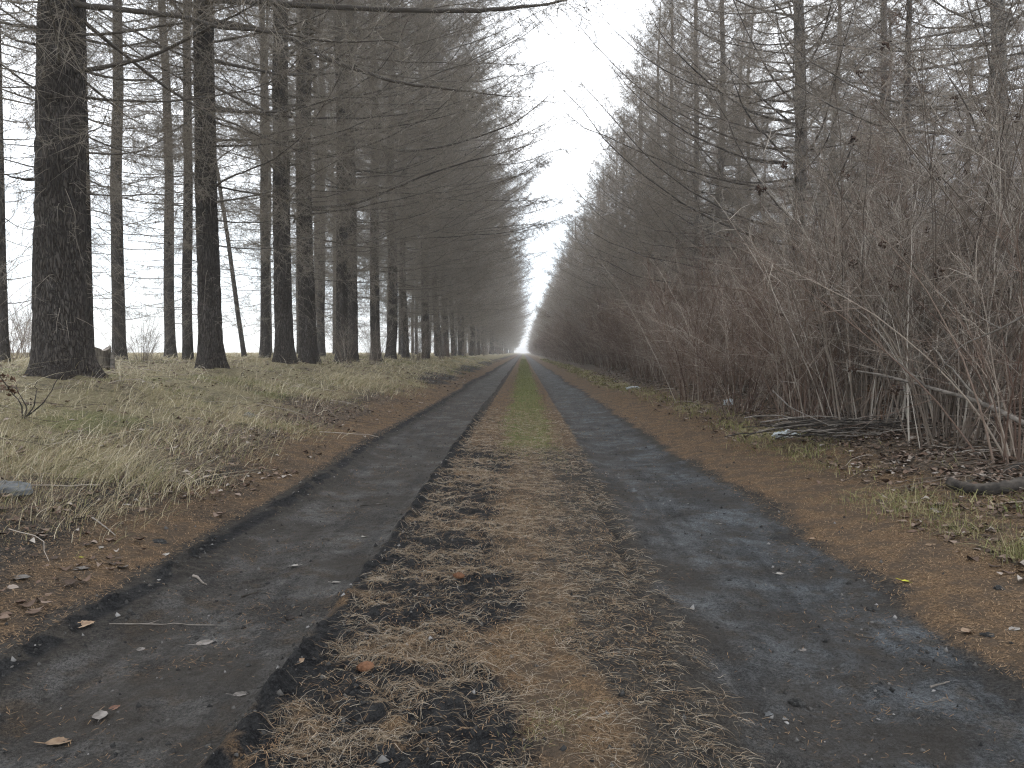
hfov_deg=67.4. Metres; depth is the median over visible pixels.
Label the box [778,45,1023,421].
bare shrub
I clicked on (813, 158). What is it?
larch tree
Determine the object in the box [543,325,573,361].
bare shrub
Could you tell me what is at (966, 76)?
larch tree
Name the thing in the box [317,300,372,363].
bare shrub
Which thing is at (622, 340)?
bare shrub
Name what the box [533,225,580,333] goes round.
larch tree
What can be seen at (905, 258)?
bare shrub
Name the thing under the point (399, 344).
larch tree
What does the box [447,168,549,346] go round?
larch tree
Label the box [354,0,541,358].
larch tree
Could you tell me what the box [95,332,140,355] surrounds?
bare shrub
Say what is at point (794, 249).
bare shrub
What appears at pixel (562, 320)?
bare shrub
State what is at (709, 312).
bare shrub
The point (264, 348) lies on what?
larch tree
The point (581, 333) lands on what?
bare shrub
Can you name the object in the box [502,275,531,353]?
larch tree
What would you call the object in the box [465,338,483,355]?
bare shrub
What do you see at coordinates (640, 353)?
bare shrub
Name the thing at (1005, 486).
fallen branch
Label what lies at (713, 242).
bare shrub
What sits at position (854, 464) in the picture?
leaf litter
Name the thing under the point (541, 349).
bare shrub
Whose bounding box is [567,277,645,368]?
bare shrub
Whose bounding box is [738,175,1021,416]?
bare shrub
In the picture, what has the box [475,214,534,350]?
larch tree
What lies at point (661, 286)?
bare shrub
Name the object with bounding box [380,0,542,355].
larch tree
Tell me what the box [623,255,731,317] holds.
bare shrub
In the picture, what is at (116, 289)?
larch tree
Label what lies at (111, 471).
dry grass
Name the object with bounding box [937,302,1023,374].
pale branch
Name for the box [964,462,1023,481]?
fallen branch
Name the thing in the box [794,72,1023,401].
bare shrub
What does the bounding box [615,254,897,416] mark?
bare shrub
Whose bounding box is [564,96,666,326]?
larch tree
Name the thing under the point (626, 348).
bare shrub
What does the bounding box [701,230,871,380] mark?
bare shrub
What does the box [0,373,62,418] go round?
dried weed
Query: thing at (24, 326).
bare shrub
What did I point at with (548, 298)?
larch tree
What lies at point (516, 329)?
larch tree
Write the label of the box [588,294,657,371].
bare shrub
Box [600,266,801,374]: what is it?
bare shrub
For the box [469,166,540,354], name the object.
larch tree
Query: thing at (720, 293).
bare shrub
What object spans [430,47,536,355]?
larch tree
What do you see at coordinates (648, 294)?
bare shrub
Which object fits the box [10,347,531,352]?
woodland
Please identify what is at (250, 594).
stick
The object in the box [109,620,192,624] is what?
stick
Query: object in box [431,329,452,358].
bare shrub
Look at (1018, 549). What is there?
verge grass
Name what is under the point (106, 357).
tree stump
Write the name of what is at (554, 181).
sky
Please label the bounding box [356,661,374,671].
leaf
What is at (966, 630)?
fallen leaf
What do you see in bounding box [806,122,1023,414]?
bare shrub
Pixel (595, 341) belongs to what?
bare shrub
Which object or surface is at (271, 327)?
larch tree
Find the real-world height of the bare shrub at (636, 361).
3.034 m
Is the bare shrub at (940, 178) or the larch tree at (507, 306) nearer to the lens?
the bare shrub at (940, 178)
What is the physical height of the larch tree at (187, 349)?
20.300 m
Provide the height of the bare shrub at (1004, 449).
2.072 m
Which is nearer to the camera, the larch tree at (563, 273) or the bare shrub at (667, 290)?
the bare shrub at (667, 290)
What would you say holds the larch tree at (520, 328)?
on the ground at (259, 398)
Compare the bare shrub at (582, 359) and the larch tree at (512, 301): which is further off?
the larch tree at (512, 301)
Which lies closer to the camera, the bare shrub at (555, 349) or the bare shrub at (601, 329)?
the bare shrub at (601, 329)
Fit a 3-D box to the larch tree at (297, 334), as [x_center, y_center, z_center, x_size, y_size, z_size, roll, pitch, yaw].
[-10.159,-10.431,37.666,5.934,18.800,5.498,1,3,28]
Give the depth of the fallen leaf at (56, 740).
1.86 m
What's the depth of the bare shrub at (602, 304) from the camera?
31.22 m
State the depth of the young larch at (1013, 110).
16.72 m
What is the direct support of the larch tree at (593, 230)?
on the ground at (259, 398)
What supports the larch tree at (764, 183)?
on the ground at (259, 398)
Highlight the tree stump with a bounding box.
[95,346,114,368]
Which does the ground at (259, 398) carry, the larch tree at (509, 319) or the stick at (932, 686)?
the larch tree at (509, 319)
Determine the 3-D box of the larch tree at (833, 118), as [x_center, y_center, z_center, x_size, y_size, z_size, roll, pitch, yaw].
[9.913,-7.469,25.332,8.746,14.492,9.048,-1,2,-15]
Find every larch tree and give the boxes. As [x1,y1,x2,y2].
[0,0,251,353]
[0,0,352,76]
[0,0,459,379]
[0,0,647,368]
[0,3,96,361]
[2,0,246,359]
[86,0,290,357]
[90,0,272,359]
[116,0,552,363]
[145,0,574,363]
[174,7,273,355]
[194,0,362,357]
[215,6,316,354]
[230,5,385,345]
[232,0,572,362]
[246,17,396,356]
[250,14,333,354]
[256,14,395,345]
[269,0,487,363]
[271,55,361,334]
[290,1,521,361]
[290,47,368,354]
[312,0,585,358]
[312,18,405,337]
[325,159,381,340]
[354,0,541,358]
[358,134,396,341]
[359,0,579,359]
[362,64,420,337]
[369,1,558,356]
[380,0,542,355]
[380,112,420,354]
[385,149,434,353]
[398,49,566,356]
[407,272,431,352]
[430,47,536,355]
[440,137,535,355]
[446,82,546,355]
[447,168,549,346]
[448,131,536,355]
[454,204,469,353]
[455,144,542,354]
[468,201,535,354]
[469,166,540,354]
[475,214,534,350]
[475,219,531,353]
[484,231,533,346]
[486,224,529,353]
[489,225,528,353]
[489,238,530,350]
[494,257,532,353]
[494,259,535,349]
[495,267,533,353]
[498,275,529,353]
[498,283,530,351]
[500,275,529,351]
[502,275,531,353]
[503,290,530,347]
[503,294,534,348]
[503,300,528,348]
[504,308,525,353]
[506,304,530,350]
[530,180,611,332]
[532,257,560,334]
[532,261,565,334]
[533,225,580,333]
[533,271,559,339]
[534,155,620,343]
[535,215,582,329]
[535,231,581,334]
[535,254,564,334]
[536,205,590,324]
[537,180,607,323]
[539,0,976,344]
[539,247,573,326]
[544,215,590,328]
[550,59,687,349]
[550,208,602,321]
[553,124,632,320]
[558,0,704,318]
[558,0,744,319]
[560,110,647,327]
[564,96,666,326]
[575,0,791,309]
[584,0,761,327]
[620,129,704,283]
[655,0,794,280]
[688,0,941,293]
[688,4,787,281]
[722,0,1023,382]
[729,0,988,270]
[734,149,789,229]
[762,77,854,274]
[764,7,945,240]
[892,0,1023,262]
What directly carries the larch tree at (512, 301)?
on the ground at (259, 398)
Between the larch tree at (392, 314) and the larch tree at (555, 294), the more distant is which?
the larch tree at (555, 294)
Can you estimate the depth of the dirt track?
2.66 m
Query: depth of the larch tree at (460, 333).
59.79 m
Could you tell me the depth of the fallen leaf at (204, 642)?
2.47 m
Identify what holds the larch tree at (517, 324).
on the ground at (259, 398)
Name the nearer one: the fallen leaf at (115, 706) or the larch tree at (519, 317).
the fallen leaf at (115, 706)
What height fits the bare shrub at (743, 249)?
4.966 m
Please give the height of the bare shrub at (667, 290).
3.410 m
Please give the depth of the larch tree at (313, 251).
34.70 m
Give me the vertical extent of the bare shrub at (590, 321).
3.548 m
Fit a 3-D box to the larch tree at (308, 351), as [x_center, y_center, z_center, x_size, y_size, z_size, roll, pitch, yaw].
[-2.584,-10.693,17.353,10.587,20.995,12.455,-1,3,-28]
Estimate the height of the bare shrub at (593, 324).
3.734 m
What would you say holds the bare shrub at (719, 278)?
on the ground at (259, 398)
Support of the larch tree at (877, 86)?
on the ground at (259, 398)
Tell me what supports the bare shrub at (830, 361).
on the ground at (259, 398)
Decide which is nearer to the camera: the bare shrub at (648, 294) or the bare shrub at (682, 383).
the bare shrub at (682, 383)
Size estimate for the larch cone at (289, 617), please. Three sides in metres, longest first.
0.039 x 0.023 x 0.023 m
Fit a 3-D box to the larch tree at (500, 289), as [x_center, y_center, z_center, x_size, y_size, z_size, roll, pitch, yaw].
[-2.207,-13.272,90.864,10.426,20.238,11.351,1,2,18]
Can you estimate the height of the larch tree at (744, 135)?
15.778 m
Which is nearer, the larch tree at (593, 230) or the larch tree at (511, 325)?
the larch tree at (593, 230)
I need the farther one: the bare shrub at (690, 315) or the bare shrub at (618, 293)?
the bare shrub at (618, 293)
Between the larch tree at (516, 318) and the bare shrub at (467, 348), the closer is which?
the bare shrub at (467, 348)
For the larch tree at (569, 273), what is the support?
on the ground at (259, 398)
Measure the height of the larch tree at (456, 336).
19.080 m
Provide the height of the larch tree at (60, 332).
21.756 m
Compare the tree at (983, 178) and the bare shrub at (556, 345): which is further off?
the bare shrub at (556, 345)
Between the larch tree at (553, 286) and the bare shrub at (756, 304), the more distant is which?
the larch tree at (553, 286)
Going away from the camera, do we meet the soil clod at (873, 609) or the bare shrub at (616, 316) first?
the soil clod at (873, 609)
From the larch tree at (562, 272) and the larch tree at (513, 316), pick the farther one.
the larch tree at (513, 316)
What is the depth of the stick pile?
6.23 m
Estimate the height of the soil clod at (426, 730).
0.020 m
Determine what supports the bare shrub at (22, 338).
on the ground at (259, 398)
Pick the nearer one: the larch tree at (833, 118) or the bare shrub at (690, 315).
the bare shrub at (690, 315)
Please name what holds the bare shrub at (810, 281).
on the ground at (259, 398)
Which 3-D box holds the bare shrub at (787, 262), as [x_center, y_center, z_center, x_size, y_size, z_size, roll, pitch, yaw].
[5.533,-1.544,13.485,5.212,3.333,4.649,1,2,13]
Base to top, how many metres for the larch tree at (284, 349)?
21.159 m
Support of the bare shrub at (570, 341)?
on the ground at (259, 398)
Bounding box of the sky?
[0,0,1023,347]
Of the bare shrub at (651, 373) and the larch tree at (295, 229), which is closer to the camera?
the bare shrub at (651, 373)
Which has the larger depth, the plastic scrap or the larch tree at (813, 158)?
the larch tree at (813, 158)
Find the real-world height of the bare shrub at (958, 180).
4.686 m
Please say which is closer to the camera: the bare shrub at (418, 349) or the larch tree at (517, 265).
the bare shrub at (418, 349)
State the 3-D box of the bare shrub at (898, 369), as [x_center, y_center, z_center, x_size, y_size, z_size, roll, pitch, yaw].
[4.033,-1.096,8.133,3.022,2.836,2.960,-2,3,-41]
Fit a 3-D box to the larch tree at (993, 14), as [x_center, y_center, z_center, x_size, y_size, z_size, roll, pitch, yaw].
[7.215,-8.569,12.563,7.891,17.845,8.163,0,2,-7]
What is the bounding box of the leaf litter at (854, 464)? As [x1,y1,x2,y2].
[0,358,1023,618]
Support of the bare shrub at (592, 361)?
on the ground at (259, 398)
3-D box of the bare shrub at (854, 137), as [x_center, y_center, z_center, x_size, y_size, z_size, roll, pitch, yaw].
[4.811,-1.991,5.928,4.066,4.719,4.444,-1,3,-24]
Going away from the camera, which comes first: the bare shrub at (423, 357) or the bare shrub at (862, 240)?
the bare shrub at (862, 240)
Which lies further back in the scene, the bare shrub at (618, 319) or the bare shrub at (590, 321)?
the bare shrub at (590, 321)
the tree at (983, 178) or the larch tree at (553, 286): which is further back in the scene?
the larch tree at (553, 286)
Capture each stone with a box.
[0,480,32,496]
[627,488,636,491]
[764,711,772,715]
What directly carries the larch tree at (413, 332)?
on the ground at (259, 398)
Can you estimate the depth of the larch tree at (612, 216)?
39.32 m
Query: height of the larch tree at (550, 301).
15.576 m
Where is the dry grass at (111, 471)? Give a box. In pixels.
[0,351,493,555]
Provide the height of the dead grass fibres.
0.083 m
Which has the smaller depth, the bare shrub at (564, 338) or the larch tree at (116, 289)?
the larch tree at (116, 289)
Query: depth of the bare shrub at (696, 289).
18.54 m
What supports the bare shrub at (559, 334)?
on the ground at (259, 398)
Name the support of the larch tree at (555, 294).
on the ground at (259, 398)
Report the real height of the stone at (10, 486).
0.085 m
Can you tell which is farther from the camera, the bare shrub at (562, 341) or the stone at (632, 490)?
the bare shrub at (562, 341)
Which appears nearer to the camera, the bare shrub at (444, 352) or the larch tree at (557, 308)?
the bare shrub at (444, 352)
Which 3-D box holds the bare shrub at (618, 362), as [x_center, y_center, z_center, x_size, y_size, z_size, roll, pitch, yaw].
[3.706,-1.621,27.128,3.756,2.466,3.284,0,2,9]
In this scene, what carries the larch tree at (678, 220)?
on the ground at (259, 398)
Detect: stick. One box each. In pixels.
[91,517,115,535]
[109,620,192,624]
[192,574,206,584]
[241,591,261,597]
[772,390,830,425]
[854,633,876,644]
[930,681,949,687]
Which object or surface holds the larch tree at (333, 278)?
on the ground at (259, 398)
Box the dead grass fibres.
[234,407,777,767]
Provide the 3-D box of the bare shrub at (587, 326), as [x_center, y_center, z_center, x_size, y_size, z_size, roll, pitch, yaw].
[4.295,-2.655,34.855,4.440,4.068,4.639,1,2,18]
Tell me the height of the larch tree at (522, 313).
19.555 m
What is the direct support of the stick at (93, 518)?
on the ground at (259, 398)
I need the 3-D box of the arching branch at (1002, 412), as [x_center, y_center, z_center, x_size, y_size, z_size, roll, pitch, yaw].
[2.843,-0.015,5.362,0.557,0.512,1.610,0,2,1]
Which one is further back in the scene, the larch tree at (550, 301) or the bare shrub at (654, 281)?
the larch tree at (550, 301)
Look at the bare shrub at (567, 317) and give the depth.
46.40 m
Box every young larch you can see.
[791,0,992,273]
[916,53,1015,248]
[953,8,1023,372]
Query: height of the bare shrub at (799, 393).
2.802 m
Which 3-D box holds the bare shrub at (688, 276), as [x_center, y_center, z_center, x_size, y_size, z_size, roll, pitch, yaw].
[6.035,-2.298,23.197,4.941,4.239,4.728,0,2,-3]
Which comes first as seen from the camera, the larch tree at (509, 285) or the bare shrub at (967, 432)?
the bare shrub at (967, 432)
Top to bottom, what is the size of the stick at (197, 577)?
0.028 m
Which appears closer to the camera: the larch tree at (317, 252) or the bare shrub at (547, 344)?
the larch tree at (317, 252)
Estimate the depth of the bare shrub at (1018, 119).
6.68 m
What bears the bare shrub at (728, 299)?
on the ground at (259, 398)
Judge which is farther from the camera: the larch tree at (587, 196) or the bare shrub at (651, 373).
the larch tree at (587, 196)
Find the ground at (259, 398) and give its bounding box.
[0,352,1023,564]
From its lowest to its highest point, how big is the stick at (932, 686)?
0.009 m
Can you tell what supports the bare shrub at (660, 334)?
on the ground at (259, 398)
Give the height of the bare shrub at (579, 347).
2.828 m
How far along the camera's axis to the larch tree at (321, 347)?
32.95 m
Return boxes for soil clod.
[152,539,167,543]
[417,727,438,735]
[787,698,805,707]
[866,606,879,611]
[979,632,994,637]
[993,585,1005,589]
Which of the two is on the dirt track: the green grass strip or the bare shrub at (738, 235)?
the green grass strip
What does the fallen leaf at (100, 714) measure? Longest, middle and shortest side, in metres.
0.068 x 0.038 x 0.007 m
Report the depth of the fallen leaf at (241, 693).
2.09 m
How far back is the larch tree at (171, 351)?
23.91 m
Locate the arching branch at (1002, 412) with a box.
[843,345,1023,425]
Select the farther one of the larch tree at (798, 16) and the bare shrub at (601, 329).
the bare shrub at (601, 329)
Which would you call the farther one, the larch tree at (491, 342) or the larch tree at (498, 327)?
the larch tree at (491, 342)
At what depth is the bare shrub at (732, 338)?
10.28 m
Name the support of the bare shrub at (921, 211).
on the ground at (259, 398)
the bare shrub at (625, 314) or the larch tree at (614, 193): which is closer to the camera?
the bare shrub at (625, 314)
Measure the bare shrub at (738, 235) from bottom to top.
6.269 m
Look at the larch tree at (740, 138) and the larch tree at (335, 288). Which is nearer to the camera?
the larch tree at (740, 138)
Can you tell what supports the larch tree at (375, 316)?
on the ground at (259, 398)
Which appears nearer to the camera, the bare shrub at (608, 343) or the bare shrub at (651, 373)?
the bare shrub at (651, 373)
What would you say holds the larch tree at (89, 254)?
on the ground at (259, 398)
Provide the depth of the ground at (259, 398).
6.27 m
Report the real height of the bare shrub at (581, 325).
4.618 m
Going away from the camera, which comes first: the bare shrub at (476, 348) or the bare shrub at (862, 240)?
the bare shrub at (862, 240)
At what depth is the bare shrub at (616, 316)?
26.30 m
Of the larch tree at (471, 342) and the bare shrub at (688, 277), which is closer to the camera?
the bare shrub at (688, 277)
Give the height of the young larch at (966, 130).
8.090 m
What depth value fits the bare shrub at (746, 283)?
10.83 m
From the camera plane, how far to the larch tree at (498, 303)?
51.03 m
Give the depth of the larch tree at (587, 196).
61.70 m
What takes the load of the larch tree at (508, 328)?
on the ground at (259, 398)
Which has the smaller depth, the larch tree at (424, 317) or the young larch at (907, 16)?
the young larch at (907, 16)
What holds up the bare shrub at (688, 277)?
on the ground at (259, 398)
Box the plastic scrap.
[771,429,798,438]
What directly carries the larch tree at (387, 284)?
on the ground at (259, 398)
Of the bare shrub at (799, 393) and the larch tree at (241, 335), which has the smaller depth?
the bare shrub at (799, 393)
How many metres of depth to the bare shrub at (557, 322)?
55.32 m
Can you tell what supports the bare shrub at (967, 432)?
on the ground at (259, 398)
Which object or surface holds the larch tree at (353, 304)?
on the ground at (259, 398)
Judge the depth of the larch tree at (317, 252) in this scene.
42.05 m
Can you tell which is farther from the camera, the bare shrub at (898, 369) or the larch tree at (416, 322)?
the larch tree at (416, 322)
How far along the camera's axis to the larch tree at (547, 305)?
116.00 m
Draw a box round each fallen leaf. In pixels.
[8,574,31,579]
[34,737,71,744]
[78,620,94,627]
[92,710,107,720]
[109,705,119,709]
[187,639,212,644]
[226,691,248,695]
[955,627,974,632]
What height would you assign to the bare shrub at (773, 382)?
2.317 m
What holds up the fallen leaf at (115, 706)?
on the dirt track
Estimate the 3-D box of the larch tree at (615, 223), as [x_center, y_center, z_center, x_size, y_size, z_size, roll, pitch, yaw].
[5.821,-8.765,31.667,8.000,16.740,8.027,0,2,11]
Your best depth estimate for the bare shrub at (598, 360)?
32.88 m
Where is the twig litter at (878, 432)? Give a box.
[0,358,1023,560]
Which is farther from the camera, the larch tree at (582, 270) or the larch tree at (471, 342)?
the larch tree at (471, 342)
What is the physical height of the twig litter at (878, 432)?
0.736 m
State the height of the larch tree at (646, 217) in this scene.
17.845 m
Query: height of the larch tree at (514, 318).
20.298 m
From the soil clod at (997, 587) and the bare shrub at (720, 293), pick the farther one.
the bare shrub at (720, 293)
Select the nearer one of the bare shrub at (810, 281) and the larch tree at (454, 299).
the bare shrub at (810, 281)
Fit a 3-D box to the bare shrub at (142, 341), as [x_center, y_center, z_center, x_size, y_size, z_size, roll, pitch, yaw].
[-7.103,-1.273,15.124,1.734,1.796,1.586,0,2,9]
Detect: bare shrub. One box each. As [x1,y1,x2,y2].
[7,269,31,357]
[8,283,31,358]
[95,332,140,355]
[105,282,197,361]
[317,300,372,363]
[350,307,407,364]
[397,314,437,360]
[400,310,453,359]
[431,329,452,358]
[434,331,461,357]
[456,336,473,354]
[456,343,473,356]
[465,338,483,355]
[528,324,560,359]
[528,334,569,359]
[528,335,549,356]
[530,330,591,360]
[537,312,564,357]
[537,321,571,360]
[540,309,578,348]
[541,310,596,363]
[543,292,594,335]
[543,317,575,361]
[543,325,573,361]
[544,313,587,361]
[548,284,614,358]
[550,319,586,362]
[552,300,591,357]
[552,308,600,364]
[552,311,576,362]
[552,322,602,362]
[552,327,600,363]
[553,304,625,367]
[556,283,616,367]
[557,293,609,334]
[561,290,611,364]
[566,293,624,356]
[566,321,602,364]
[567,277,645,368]
[567,316,600,363]
[568,282,651,357]
[569,302,628,369]
[572,310,637,369]
[576,310,614,365]
[577,276,658,331]
[583,290,641,366]
[584,283,647,366]
[585,287,688,376]
[586,222,835,403]
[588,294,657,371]
[588,305,649,370]
[589,291,643,355]
[592,237,729,373]
[594,276,690,379]
[597,268,698,380]
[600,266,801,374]
[600,272,773,384]
[601,269,692,356]
[602,266,732,381]
[606,277,699,369]
[608,278,749,382]
[609,243,713,317]
[609,248,736,310]
[609,258,718,342]
[610,277,746,386]
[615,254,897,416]
[622,247,708,371]
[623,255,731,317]
[626,272,755,382]
[637,238,742,370]
[645,260,878,400]
[648,257,764,311]
[649,239,796,387]
[653,212,832,385]
[657,226,862,380]
[658,178,849,395]
[660,251,829,374]
[663,233,779,377]
[673,142,975,428]
[678,187,991,381]
[678,218,815,375]
[680,197,897,390]
[686,259,870,396]
[690,166,821,344]
[691,199,848,293]
[693,40,1023,433]
[693,226,923,411]
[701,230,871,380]
[701,240,873,386]
[716,168,1021,411]
[720,177,1023,463]
[723,83,1022,399]
[737,0,1023,447]
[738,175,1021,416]
[743,209,987,387]
[745,189,914,394]
[760,105,1023,386]
[763,122,1018,407]
[766,158,1022,396]
[774,0,1023,328]
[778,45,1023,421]
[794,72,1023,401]
[799,156,1005,363]
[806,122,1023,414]
[808,0,1023,346]
[817,0,1023,372]
[823,142,1023,406]
[844,66,1022,392]
[857,113,1021,379]
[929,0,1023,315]
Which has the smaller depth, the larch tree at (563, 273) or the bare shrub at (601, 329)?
the bare shrub at (601, 329)
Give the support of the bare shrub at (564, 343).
on the ground at (259, 398)
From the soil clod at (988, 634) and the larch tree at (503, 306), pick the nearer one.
the soil clod at (988, 634)
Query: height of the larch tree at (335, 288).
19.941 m
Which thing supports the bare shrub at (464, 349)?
on the ground at (259, 398)
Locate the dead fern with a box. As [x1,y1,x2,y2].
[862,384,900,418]
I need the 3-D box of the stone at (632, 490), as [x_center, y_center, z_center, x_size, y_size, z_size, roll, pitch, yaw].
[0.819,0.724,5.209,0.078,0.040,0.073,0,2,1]
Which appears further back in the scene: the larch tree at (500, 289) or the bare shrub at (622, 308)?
the larch tree at (500, 289)
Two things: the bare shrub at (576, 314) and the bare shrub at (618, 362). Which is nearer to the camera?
the bare shrub at (618, 362)
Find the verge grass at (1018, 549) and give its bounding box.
[540,358,1023,565]
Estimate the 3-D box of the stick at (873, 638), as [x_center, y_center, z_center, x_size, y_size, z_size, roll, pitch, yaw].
[1.156,0.820,2.486,0.063,0.023,0.081,0,2,1]
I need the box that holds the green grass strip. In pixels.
[489,359,608,751]
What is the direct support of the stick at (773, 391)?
on the ground at (259, 398)
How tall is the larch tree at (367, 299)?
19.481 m
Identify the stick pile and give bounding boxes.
[724,411,941,439]
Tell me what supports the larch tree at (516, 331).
on the ground at (259, 398)
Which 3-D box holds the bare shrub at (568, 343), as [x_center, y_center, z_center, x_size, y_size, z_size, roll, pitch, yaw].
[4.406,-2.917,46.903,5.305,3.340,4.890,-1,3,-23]
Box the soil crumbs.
[0,399,1023,767]
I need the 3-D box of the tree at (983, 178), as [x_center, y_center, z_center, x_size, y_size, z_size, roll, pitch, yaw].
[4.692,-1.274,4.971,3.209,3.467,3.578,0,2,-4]
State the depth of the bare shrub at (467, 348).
62.25 m
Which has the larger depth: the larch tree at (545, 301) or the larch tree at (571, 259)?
the larch tree at (545, 301)
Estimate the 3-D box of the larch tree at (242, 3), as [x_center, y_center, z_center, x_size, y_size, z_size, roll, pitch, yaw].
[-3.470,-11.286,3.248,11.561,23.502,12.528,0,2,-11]
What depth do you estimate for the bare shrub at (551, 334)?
62.33 m
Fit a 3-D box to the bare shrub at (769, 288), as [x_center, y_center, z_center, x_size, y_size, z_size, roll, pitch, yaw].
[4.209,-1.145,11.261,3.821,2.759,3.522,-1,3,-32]
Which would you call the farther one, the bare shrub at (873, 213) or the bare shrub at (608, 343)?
the bare shrub at (608, 343)
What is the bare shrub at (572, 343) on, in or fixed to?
on the ground at (259, 398)
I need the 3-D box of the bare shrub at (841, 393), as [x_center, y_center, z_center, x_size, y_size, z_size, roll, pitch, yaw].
[3.874,-0.885,8.240,3.222,2.643,3.084,1,2,18]
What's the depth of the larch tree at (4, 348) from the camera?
14.03 m
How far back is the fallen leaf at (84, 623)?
2.52 m
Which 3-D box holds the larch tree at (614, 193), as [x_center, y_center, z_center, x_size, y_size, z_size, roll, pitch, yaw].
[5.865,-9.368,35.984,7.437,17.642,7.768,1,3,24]
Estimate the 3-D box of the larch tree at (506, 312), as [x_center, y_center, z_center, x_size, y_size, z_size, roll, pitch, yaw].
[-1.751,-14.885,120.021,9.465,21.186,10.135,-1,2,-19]
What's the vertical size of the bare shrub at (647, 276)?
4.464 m
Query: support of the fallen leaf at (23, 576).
on the ground at (259, 398)
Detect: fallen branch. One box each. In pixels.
[945,476,1023,494]
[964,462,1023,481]
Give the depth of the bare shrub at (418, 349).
30.05 m
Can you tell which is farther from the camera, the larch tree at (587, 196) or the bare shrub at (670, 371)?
the larch tree at (587, 196)
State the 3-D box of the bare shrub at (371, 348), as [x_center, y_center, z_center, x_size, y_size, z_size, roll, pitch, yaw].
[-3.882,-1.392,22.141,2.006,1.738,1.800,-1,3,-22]
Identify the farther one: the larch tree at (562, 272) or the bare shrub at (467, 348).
the larch tree at (562, 272)
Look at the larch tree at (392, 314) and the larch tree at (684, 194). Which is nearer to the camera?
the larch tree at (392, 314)
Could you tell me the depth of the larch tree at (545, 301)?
123.10 m
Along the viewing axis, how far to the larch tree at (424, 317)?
37.01 m
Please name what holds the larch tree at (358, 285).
on the ground at (259, 398)
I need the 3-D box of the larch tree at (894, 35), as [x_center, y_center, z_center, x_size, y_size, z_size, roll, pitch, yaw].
[13.325,-7.302,28.827,8.550,13.788,9.483,0,2,2]
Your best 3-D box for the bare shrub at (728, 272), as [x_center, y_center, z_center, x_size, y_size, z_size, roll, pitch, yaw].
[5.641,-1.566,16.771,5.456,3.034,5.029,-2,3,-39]
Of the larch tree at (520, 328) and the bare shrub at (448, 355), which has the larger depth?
the larch tree at (520, 328)
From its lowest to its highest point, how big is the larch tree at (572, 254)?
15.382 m
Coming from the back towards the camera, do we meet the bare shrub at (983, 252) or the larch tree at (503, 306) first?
the larch tree at (503, 306)
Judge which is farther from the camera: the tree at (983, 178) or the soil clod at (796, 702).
the tree at (983, 178)
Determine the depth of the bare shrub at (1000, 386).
7.90 m
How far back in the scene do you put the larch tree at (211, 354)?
12.01 m
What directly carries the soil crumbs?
on the ground at (259, 398)
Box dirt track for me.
[0,353,1023,767]
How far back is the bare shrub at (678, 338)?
14.28 m

